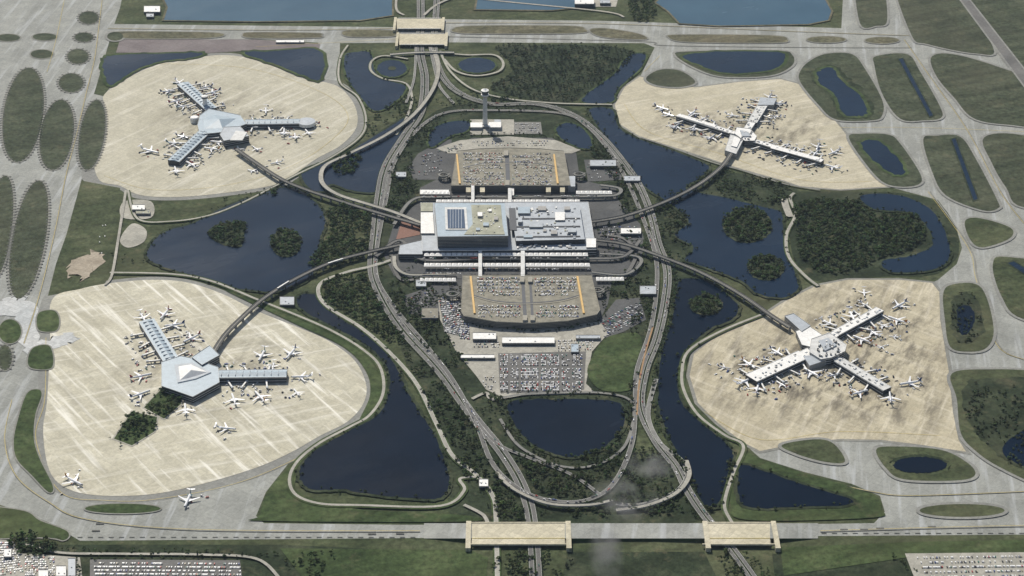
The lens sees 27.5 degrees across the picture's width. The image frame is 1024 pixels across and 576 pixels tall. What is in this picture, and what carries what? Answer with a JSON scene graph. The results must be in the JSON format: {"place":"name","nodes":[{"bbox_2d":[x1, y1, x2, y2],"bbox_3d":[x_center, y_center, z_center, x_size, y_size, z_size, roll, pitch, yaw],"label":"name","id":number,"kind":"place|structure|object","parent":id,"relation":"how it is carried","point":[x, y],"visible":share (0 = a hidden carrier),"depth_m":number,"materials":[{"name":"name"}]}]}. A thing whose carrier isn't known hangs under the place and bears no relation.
{"place":"outdoors","nodes":[
{"label":"outdoors","id":0,"kind":"place"},
{"bbox_2d":[0,296,80,356],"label":"repaired pavement","id":1,"kind":"structure","parent":0,"point":[21,310],"depth_m":4320.95,"materials":[{"name":"concrete"}]},
{"bbox_2d":[0,11,106,370],"bbox_3d":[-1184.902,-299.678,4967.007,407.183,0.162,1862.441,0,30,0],"label":"grass island","id":2,"kind":"structure","parent":0,"point":[22,118],"depth_m":5057.15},
{"bbox_2d":[0,309,161,540],"bbox_3d":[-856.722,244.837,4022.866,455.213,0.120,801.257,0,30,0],"label":"grass island","id":3,"kind":"structure","parent":0,"point":[27,456],"depth_m":3913.80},
{"bbox_2d":[104,190,126,284],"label":"perimeter road","id":4,"kind":"structure","parent":0,"point":[118,238],"depth_m":4633.31,"materials":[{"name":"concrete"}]},
{"bbox_2d":[24,543,278,575],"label":"perimeter road","id":5,"kind":"structure","parent":0,"point":[204,554],"depth_m":3639.98,"materials":[{"name":"asphalt"}]},
{"bbox_2d":[144,6,159,14],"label":"service building","id":6,"kind":"structure","parent":0,"point":[155,10],"depth_m":5759.51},
{"bbox_2d":[48,181,259,295],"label":"grass field","id":7,"kind":"structure","parent":0,"point":[96,207],"depth_m":4687.99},
{"bbox_2d":[127,45,367,222],"bbox_3d":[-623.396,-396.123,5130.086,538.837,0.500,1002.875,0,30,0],"label":"perimeter road","id":8,"kind":"structure","parent":0,"point":[358,138],"depth_m":4931.39,"materials":[{"name":"asphalt"}]},
{"bbox_2d":[280,296,293,306],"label":"service building","id":9,"kind":"structure","parent":0,"point":[286,301],"depth_m":4388.95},
{"bbox_2d":[109,271,479,508],"bbox_3d":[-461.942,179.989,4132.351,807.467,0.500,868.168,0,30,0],"label":"perimeter road","id":10,"kind":"structure","parent":0,"point":[460,495],"depth_m":3993.30,"materials":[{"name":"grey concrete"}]},
{"bbox_2d":[368,55,413,134],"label":"road","id":11,"kind":"structure","parent":0,"point":[380,77],"depth_m":5360.34,"materials":[{"name":"asphalt"}]},
{"bbox_2d":[315,259,500,575],"bbox_3d":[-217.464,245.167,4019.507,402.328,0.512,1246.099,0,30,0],"label":"perimeter road","id":12,"kind":"structure","parent":0,"point":[424,398],"depth_m":4105.45,"materials":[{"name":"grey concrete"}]},
{"bbox_2d":[396,221,419,238],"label":"brick plaza","id":13,"kind":"structure","parent":0,"point":[406,230],"depth_m":4669.55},
{"bbox_2d":[405,47,416,102],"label":"road","id":14,"kind":"structure","parent":0,"point":[414,75],"depth_m":5391.12,"materials":[{"name":"asphalt"}]},
{"bbox_2d":[429,47,454,103],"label":"road","id":15,"kind":"structure","parent":0,"point":[438,84],"depth_m":5396.64,"materials":[{"name":"asphalt"}]},
{"bbox_2d":[367,0,542,575],"bbox_3d":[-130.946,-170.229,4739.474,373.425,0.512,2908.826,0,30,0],"label":"road","id":16,"kind":"structure","parent":0,"point":[510,464],"depth_m":4300.93,"materials":[{"name":"asphalt"}]},
{"bbox_2d":[445,53,504,75],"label":"road","id":17,"kind":"structure","parent":0,"point":[498,71],"depth_m":5447.31,"materials":[{"name":"asphalt"}]},
{"bbox_2d":[60,78,921,507],"bbox_3d":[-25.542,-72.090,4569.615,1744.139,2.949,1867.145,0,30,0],"label":"ground service vehicles","id":18,"kind":"object","parent":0,"point":[666,126],"visible":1,"depth_m":4304.03,"materials":[{"name":"paint"}]},
{"bbox_2d":[342,50,647,149],"bbox_3d":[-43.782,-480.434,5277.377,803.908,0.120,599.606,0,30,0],"label":"pond water","id":19,"kind":"structure","parent":0,"point":[377,93],"depth_m":5340.50,"materials":[{"name":"blue liquid"}]},
{"bbox_2d":[208,66,784,314],"bbox_3d":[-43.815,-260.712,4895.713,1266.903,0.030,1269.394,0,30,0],"label":"lake island","id":20,"kind":"structure","parent":0,"point":[733,237],"depth_m":4628.09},
{"bbox_2d":[162,0,832,25],"bbox_3d":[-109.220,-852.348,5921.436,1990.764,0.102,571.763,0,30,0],"label":"lake water","id":21,"kind":"structure","parent":0,"point":[745,12],"depth_m":5771.16,"materials":[{"name":"blue liquid"}]},
{"bbox_2d":[99,47,909,176],"bbox_3d":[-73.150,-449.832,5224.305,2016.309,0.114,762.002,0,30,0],"label":"pond water","id":22,"kind":"structure","parent":0,"point":[309,63],"depth_m":5443.32,"materials":[{"name":"blue liquid"}]},
{"bbox_2d":[437,119,579,152],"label":"forecourt pavement","id":23,"kind":"structure","parent":0,"point":[507,126],"depth_m":5055.71,"materials":[{"name":"concrete"}]},
{"bbox_2d":[119,25,899,43],"bbox_3d":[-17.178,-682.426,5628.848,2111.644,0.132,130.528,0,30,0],"label":"grass island","id":24,"kind":"structure","parent":0,"point":[611,33],"depth_m":5628.00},
{"bbox_2d":[0,0,1023,540],"bbox_3d":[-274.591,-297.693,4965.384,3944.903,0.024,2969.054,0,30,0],"label":"taxiway pavement","id":25,"kind":"structure","parent":0,"point":[234,506],"depth_m":4635.95,"materials":[{"name":"concrete"}]},
{"bbox_2d":[0,0,1023,534],"bbox_3d":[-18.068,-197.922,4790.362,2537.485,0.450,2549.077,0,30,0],"label":"pavement markings","id":26,"kind":"object","parent":25,"relation":"on","point":[76,130],"visible":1,"depth_m":4760.71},
{"bbox_2d":[0,0,1023,575],"bbox_3d":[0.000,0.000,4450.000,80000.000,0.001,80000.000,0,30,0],"label":"ground","id":27,"kind":"structure","parent":0,"point":[130,12],"depth_m":4511.63,"materials":[{"name":"green plant"}]},
{"bbox_2d":[68,558,75,575],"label":"service building","id":28,"kind":"structure","parent":27,"relation":"on","point":[71,566],"depth_m":3602.45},
{"bbox_2d":[66,249,105,281],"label":"bare earth","id":29,"kind":"structure","parent":27,"relation":"on","point":[82,266],"depth_m":4536.06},
{"bbox_2d":[120,199,154,247],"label":"bare earth","id":30,"kind":"structure","parent":27,"relation":"on","point":[134,234],"depth_m":4678.48,"materials":[{"name":"soil"}]},
{"bbox_2d":[90,559,241,575],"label":"parking lot","id":31,"kind":"structure","parent":27,"relation":"on","point":[168,563],"depth_m":3611.64,"materials":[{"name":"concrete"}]},
{"bbox_2d":[35,53,369,502],"bbox_3d":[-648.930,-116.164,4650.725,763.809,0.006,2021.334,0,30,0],"label":"apron shoulder","id":32,"kind":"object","parent":27,"relation":"on","point":[90,176],"visible":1,"depth_m":4120.32},
{"bbox_2d":[43,280,366,495],"bbox_3d":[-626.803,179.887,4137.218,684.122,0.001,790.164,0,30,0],"label":"airport apron","id":33,"kind":"object","parent":27,"relation":"on","point":[92,385],"visible":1,"depth_m":4088.31,"materials":[{"name":"concrete"}]},
{"bbox_2d":[112,387,182,445],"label":"planting bed","id":34,"kind":"object","parent":33,"relation":"on","point":[141,436],"visible":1,"depth_m":4010.67,"materials":[{"name":"plant"}]},
{"bbox_2d":[139,318,287,402],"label":"airside concourse","id":35,"kind":"structure","parent":27,"relation":"on","point":[197,377],"depth_m":4128.10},
{"bbox_2d":[116,39,319,52],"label":"old runway","id":36,"kind":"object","parent":27,"relation":"on","point":[172,45],"visible":1,"depth_m":5566.47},
{"bbox_2d":[95,55,357,196],"bbox_3d":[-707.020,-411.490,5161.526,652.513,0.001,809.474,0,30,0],"label":"apron northwest","id":37,"kind":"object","parent":27,"relation":"on","point":[140,109],"visible":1,"depth_m":5140.40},
{"bbox_2d":[168,82,315,165],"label":"airside concourse","id":38,"kind":"structure","parent":27,"relation":"on","point":[227,128],"depth_m":5118.79,"materials":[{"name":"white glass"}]},
{"bbox_2d":[276,40,303,43],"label":"service building","id":39,"kind":"structure","parent":27,"relation":"on","point":[289,41],"depth_m":5577.38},
{"bbox_2d":[213,243,403,351],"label":"people mover guideway","id":40,"kind":"object","parent":27,"relation":"on","point":[233,325],"visible":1,"depth_m":4427.36,"materials":[{"name":"concrete"}]},
{"bbox_2d":[234,148,420,226],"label":"people mover guideway","id":41,"kind":"object","parent":27,"relation":"on","point":[281,179],"visible":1,"depth_m":4799.02,"materials":[{"name":"concrete"}]},
{"bbox_2d":[319,50,439,222],"bbox_3d":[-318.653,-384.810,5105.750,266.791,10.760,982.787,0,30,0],"label":"ramp bridge","id":42,"kind":"structure","parent":27,"relation":"on","point":[380,138],"depth_m":4980.81,"materials":[{"name":"concrete"}]},
{"bbox_2d":[393,17,444,32],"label":"taxiway bridge","id":43,"kind":"structure","parent":27,"relation":"on","point":[420,23],"depth_m":5677.27,"materials":[{"name":"concrete"}]},
{"bbox_2d":[395,32,447,48],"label":"taxiway bridge","id":44,"kind":"structure","parent":27,"relation":"on","point":[422,39],"depth_m":5582.58,"materials":[{"name":"concrete"}]},
{"bbox_2d":[390,51,453,55],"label":"road bridge","id":45,"kind":"structure","parent":27,"relation":"on","point":[428,52],"depth_m":5510.54,"materials":[{"name":"concrete"}]},
{"bbox_2d":[392,256,455,277],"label":"curbside roadway","id":46,"kind":"structure","parent":27,"relation":"on","point":[397,269],"depth_m":4487.82,"materials":[{"name":"concrete"}]},
{"bbox_2d":[422,308,437,320],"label":"service building","id":47,"kind":"structure","parent":27,"relation":"on","point":[430,313],"depth_m":4340.57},
{"bbox_2d":[420,189,448,195],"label":"service building","id":48,"kind":"structure","parent":27,"relation":"on","point":[433,190],"depth_m":4814.68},
{"bbox_2d":[420,278,455,281],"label":"tensile canopy","id":49,"kind":"object","parent":27,"relation":"on","point":[438,280],"visible":1,"depth_m":4463.11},
{"bbox_2d":[18,545,912,575],"bbox_3d":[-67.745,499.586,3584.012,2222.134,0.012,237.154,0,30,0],"label":"scrubland","id":50,"kind":"structure","parent":27,"relation":"on","point":[639,563],"depth_m":3627.84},
{"bbox_2d":[6,0,926,555],"bbox_3d":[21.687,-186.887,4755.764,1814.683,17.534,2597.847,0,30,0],"label":"woodland","id":51,"kind":"object","parent":27,"relation":"on","point":[728,220],"visible":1,"depth_m":4615.12,"materials":[{"name":"green plant"}]},
{"bbox_2d":[461,354,494,359],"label":"service building","id":52,"kind":"structure","parent":27,"relation":"on","point":[478,356],"depth_m":4198.96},
{"bbox_2d":[473,332,495,341],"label":"service building","id":53,"kind":"structure","parent":27,"relation":"on","point":[484,336],"depth_m":4264.75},
{"bbox_2d":[481,89,488,125],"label":"air traffic control tower","id":54,"kind":"structure","parent":27,"relation":"on","point":[484,94],"depth_m":5098.84,"materials":[{"name":"grey concrete"}]},
{"bbox_2d":[470,120,500,129],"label":"control tower base building","id":55,"kind":"structure","parent":27,"relation":"on","point":[495,125],"depth_m":5120.98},
{"bbox_2d":[398,202,595,259],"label":"airport terminal building","id":56,"kind":"structure","parent":27,"relation":"on","point":[507,227],"depth_m":4601.44,"materials":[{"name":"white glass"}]},
{"bbox_2d":[471,186,524,275],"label":"pedestrian bridge","id":57,"kind":"structure","parent":56,"relation":"attached to","point":[480,252],"depth_m":4533.23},
{"bbox_2d":[424,253,587,258],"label":"tensile canopy","id":58,"kind":"object","parent":27,"relation":"on","point":[504,254],"visible":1,"depth_m":4548.35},
{"bbox_2d":[424,263,589,267],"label":"tensile canopy","id":59,"kind":"object","parent":27,"relation":"on","point":[457,265],"visible":1,"depth_m":4515.17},
{"bbox_2d":[392,184,622,223],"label":"curbside roadway","id":60,"kind":"structure","parent":27,"relation":"on","point":[416,198],"depth_m":4795.19,"materials":[{"name":"concrete"}]},
{"bbox_2d":[374,239,641,262],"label":"curbside roadway","id":61,"kind":"structure","parent":27,"relation":"on","point":[623,256],"depth_m":4544.97,"materials":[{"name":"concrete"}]},
{"bbox_2d":[436,200,579,201],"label":"tensile canopy","id":62,"kind":"object","parent":27,"relation":"on","point":[507,201],"visible":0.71,"depth_m":4768.00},
{"bbox_2d":[451,148,570,191],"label":"parking garage","id":63,"kind":"structure","parent":27,"relation":"on","point":[559,178],"depth_m":4891.90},
{"bbox_2d":[0,540,1023,575],"bbox_3d":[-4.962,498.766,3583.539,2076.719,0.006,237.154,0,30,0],"label":"parking lot","id":64,"kind":"structure","parent":27,"relation":"on","point":[913,561],"depth_m":3621.39,"materials":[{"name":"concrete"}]},
{"bbox_2d":[466,176,574,199],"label":"garage stair tower","id":65,"kind":"structure","parent":27,"relation":"on","point":[571,188],"depth_m":4818.99,"materials":[{"name":"concrete"}]},
{"bbox_2d":[438,298,607,395],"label":"rental car lot","id":66,"kind":"structure","parent":27,"relation":"on","point":[481,369],"depth_m":4241.96,"materials":[{"name":"concrete"}]},
{"bbox_2d":[439,299,585,392],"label":"parking lot","id":67,"kind":"structure","parent":66,"relation":"on","point":[509,378],"depth_m":4172.19,"materials":[{"name":"asphalt"}]},
{"bbox_2d":[404,140,645,337],"bbox_3d":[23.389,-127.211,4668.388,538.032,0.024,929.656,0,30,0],"label":"parking lot","id":68,"kind":"structure","parent":27,"relation":"on","point":[617,305],"depth_m":4666.31,"materials":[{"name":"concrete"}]},
{"bbox_2d":[502,337,554,345],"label":"service building","id":69,"kind":"structure","parent":27,"relation":"on","point":[528,341],"depth_m":4247.85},
{"bbox_2d":[461,275,599,329],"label":"parking garage","id":70,"kind":"structure","parent":27,"relation":"on","point":[583,296],"depth_m":4363.62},
{"bbox_2d":[463,152,578,316],"bbox_3d":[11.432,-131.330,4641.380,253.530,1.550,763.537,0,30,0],"label":"parked cars","id":71,"kind":"object","parent":70,"relation":"on","point":[517,281],"visible":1,"depth_m":4438.32,"materials":[{"name":"paint"}]},
{"bbox_2d":[495,472,612,508],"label":"ramp bridge","id":72,"kind":"structure","parent":27,"relation":"on","point":[516,490],"depth_m":3768.16,"materials":[{"name":"concrete"}]},
{"bbox_2d":[575,0,593,7],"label":"service building","id":73,"kind":"structure","parent":27,"relation":"on","point":[584,3],"depth_m":5790.35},
{"bbox_2d":[576,335,599,339],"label":"service building","id":74,"kind":"structure","parent":27,"relation":"on","point":[588,337],"depth_m":4263.28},
{"bbox_2d":[590,160,615,168],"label":"service building","id":75,"kind":"structure","parent":27,"relation":"on","point":[598,164],"depth_m":4939.02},
{"bbox_2d":[596,277,623,280],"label":"tensile canopy","id":76,"kind":"object","parent":27,"relation":"on","point":[609,278],"visible":1,"depth_m":4465.60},
{"bbox_2d":[592,252,642,276],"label":"curbside roadway","id":77,"kind":"structure","parent":27,"relation":"on","point":[638,266],"depth_m":4510.77,"materials":[{"name":"concrete"}]},
{"bbox_2d":[424,521,817,551],"bbox_3d":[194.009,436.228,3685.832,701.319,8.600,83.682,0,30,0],"label":"taxiway bridge","id":78,"kind":"structure","parent":27,"relation":"on","point":[567,533],"depth_m":3689.19,"materials":[{"name":"beige concrete"}]},
{"bbox_2d":[621,228,640,235],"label":"service building","id":79,"kind":"structure","parent":27,"relation":"on","point":[627,232],"depth_m":4647.56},
{"bbox_2d":[640,286,655,296],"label":"service building","id":80,"kind":"structure","parent":27,"relation":"on","point":[647,291],"depth_m":4421.19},
{"bbox_2d":[616,460,691,511],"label":"ramp bridge","id":81,"kind":"structure","parent":27,"relation":"on","point":[684,484],"depth_m":3778.76,"materials":[{"name":"concrete"}]},
{"bbox_2d":[591,152,732,225],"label":"people mover guideway","id":82,"kind":"object","parent":27,"relation":"on","point":[699,183],"visible":1,"depth_m":4782.44,"materials":[{"name":"concrete"}]},
{"bbox_2d":[370,44,958,522],"bbox_3d":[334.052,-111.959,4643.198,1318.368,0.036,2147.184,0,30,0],"label":"scrubland","id":83,"kind":"structure","parent":27,"relation":"on","point":[470,382],"depth_m":4492.08,"materials":[{"name":"plant"}]},
{"bbox_2d":[27,49,951,575],"bbox_3d":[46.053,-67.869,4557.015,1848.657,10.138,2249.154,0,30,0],"label":"shoreline trees","id":84,"kind":"object","parent":83,"relation":"on","point":[499,327],"visible":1,"depth_m":4290.22,"materials":[{"name":"green plant"}]},
{"bbox_2d":[284,90,791,575],"bbox_3d":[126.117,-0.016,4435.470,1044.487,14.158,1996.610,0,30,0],"label":"trees","id":85,"kind":"object","parent":83,"relation":"on","point":[399,187],"visible":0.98,"depth_m":3992.86,"materials":[{"name":"green plant"}]},
{"bbox_2d":[490,42,1023,465],"bbox_3d":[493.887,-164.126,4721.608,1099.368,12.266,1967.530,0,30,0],"label":"scrub bushes","id":86,"kind":"object","parent":83,"relation":"on","point":[521,51],"visible":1,"depth_m":5371.04,"materials":[{"name":"green plant"}]},
{"bbox_2d":[596,239,791,331],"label":"people mover guideway","id":87,"kind":"object","parent":27,"relation":"on","point":[740,294],"visible":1,"depth_m":4468.68,"materials":[{"name":"concrete"}]},
{"bbox_2d":[675,97,823,165],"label":"airside concourse","id":88,"kind":"structure","parent":27,"relation":"on","point":[746,135],"depth_m":5063.52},
{"bbox_2d":[612,75,889,190],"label":"apron northeast","id":89,"kind":"structure","parent":27,"relation":"on","point":[805,121],"depth_m":5135.46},
{"bbox_2d":[745,307,890,394],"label":"airside concourse","id":90,"kind":"structure","parent":27,"relation":"on","point":[818,349],"depth_m":4188.46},
{"bbox_2d":[686,278,971,454],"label":"apron southeast","id":91,"kind":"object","parent":27,"relation":"on","point":[820,405],"visible":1,"depth_m":4138.67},
{"bbox_2d":[810,64,1023,469],"bbox_3d":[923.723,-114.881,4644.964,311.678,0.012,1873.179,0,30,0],"label":"scrubland","id":92,"kind":"structure","parent":27,"relation":"on","point":[991,409],"depth_m":4076.42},
{"bbox_2d":[960,0,1023,86],"bbox_3d":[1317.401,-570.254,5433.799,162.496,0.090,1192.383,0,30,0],"label":"runway","id":93,"kind":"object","parent":27,"relation":"on","point":[1011,60],"visible":1,"depth_m":5586.05,"materials":[{"name":"asphalt"}]},
{"bbox_2d":[0,123,1023,575],"bbox_3d":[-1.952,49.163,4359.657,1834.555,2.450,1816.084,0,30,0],"label":"parked cars","id":94,"kind":"object","parent":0,"point":[450,315],"visible":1,"depth_m":4116.94,"materials":[{"name":"paint"}]},
{"bbox_2d":[384,138,643,319],"bbox_3d":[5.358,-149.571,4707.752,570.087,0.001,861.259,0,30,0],"label":"terminal roadway pavement","id":95,"kind":"structure","parent":0,"point":[602,208],"depth_m":4583.41,"materials":[{"name":"concrete"}]},
{"bbox_2d":[372,109,659,503],"bbox_3d":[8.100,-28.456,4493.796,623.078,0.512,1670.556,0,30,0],"label":"road","id":96,"kind":"structure","parent":0,"point":[488,455],"depth_m":4338.07,"materials":[{"name":"asphalt"}]},
{"bbox_2d":[440,54,611,104],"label":"road","id":97,"kind":"structure","parent":0,"point":[450,71],"depth_m":5277.89,"materials":[{"name":"asphalt"}]},
{"bbox_2d":[514,122,541,133],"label":"parking lot","id":98,"kind":"structure","parent":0,"point":[518,125],"depth_m":5128.94,"materials":[{"name":"asphalt"}]},
{"bbox_2d":[471,414,600,494],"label":"road","id":99,"kind":"structure","parent":0,"point":[521,454],"depth_m":3906.93,"materials":[{"name":"asphalt"}]},
{"bbox_2d":[143,106,953,298],"bbox_3d":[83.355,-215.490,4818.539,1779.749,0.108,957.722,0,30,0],"label":"pond water","id":100,"kind":"structure","parent":0,"point":[254,263],"depth_m":4679.61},
{"bbox_2d":[224,289,884,521],"bbox_3d":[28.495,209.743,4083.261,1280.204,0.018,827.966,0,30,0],"label":"grass field","id":101,"kind":"structure","parent":0,"point":[612,363],"depth_m":3797.33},
{"bbox_2d":[490,0,624,16],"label":"road","id":102,"kind":"structure","parent":0,"point":[559,6],"depth_m":5793.19,"materials":[{"name":"asphalt"}]},
{"bbox_2d":[492,391,635,468],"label":"road","id":103,"kind":"structure","parent":0,"point":[604,461],"depth_m":3986.58,"materials":[{"name":"asphalt"}]},
{"bbox_2d":[105,31,1023,211],"bbox_3d":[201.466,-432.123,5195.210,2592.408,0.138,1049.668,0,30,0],"label":"grass island","id":104,"kind":"structure","parent":0,"point":[979,90],"depth_m":5243.24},
{"bbox_2d":[430,0,756,575],"bbox_3d":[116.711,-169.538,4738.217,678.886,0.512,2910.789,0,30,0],"label":"road","id":105,"kind":"structure","parent":0,"point":[735,553],"depth_m":4377.04,"materials":[{"name":"asphalt"}]},
{"bbox_2d":[372,3,738,565],"bbox_3d":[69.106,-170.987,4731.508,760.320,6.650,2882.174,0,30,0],"label":"road traffic","id":106,"kind":"object","parent":105,"relation":"on","point":[535,268],"visible":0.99,"depth_m":4434.10,"materials":[{"name":"paint"}]},
{"bbox_2d":[600,234,637,278],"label":"road","id":107,"kind":"structure","parent":0,"point":[634,259],"depth_m":4580.96,"materials":[{"name":"asphalt"}]},
{"bbox_2d":[636,327,652,414],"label":"road","id":108,"kind":"structure","parent":0,"point":[641,371],"depth_m":4159.82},
{"bbox_2d":[616,379,686,505],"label":"road","id":109,"kind":"structure","parent":0,"point":[650,425],"depth_m":3966.07,"materials":[{"name":"asphalt"}]},
{"bbox_2d":[280,540,1023,575],"bbox_3d":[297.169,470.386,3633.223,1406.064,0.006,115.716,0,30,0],"label":"grass field","id":110,"kind":"structure","parent":0,"point":[401,562],"depth_m":3636.54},
{"bbox_2d":[294,277,1023,510],"bbox_3d":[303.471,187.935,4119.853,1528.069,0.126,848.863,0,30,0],"label":"pond water","id":111,"kind":"structure","parent":0,"point":[394,448],"depth_m":3946.95,"materials":[{"name":"liquid"}]},
{"bbox_2d":[678,312,765,521],"bbox_3d":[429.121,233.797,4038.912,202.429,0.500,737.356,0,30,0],"label":"perimeter road","id":112,"kind":"structure","parent":0,"point":[713,427],"depth_m":4023.01,"materials":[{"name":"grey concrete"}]},
{"bbox_2d":[640,136,819,189],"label":"perimeter road","id":113,"kind":"structure","parent":0,"point":[725,165],"depth_m":4953.88,"materials":[{"name":"asphalt"}]},
{"bbox_2d":[781,199,793,216],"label":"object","id":114,"kind":"structure","parent":0,"point":[786,208],"depth_m":4756.24,"materials":[{"name":"concrete"}]},
{"bbox_2d":[783,192,819,285],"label":"perimeter road","id":115,"kind":"structure","parent":0,"point":[789,256],"depth_m":4606.39,"materials":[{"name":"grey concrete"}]},
{"bbox_2d":[778,216,1023,518],"bbox_3d":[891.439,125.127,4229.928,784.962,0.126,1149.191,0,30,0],"label":"grass island","id":116,"kind":"structure","parent":0,"point":[986,233],"depth_m":4028.03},
{"bbox_2d":[853,0,1023,69],"bbox_3d":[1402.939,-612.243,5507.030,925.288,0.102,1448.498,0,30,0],"label":"grass island","id":117,"kind":"structure","parent":0,"point":[951,25],"depth_m":5705.36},
{"bbox_2d":[898,57,1023,273],"bbox_3d":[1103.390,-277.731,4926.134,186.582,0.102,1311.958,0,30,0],"label":"ditch water","id":118,"kind":"structure","parent":0,"point":[957,150],"depth_m":5020.73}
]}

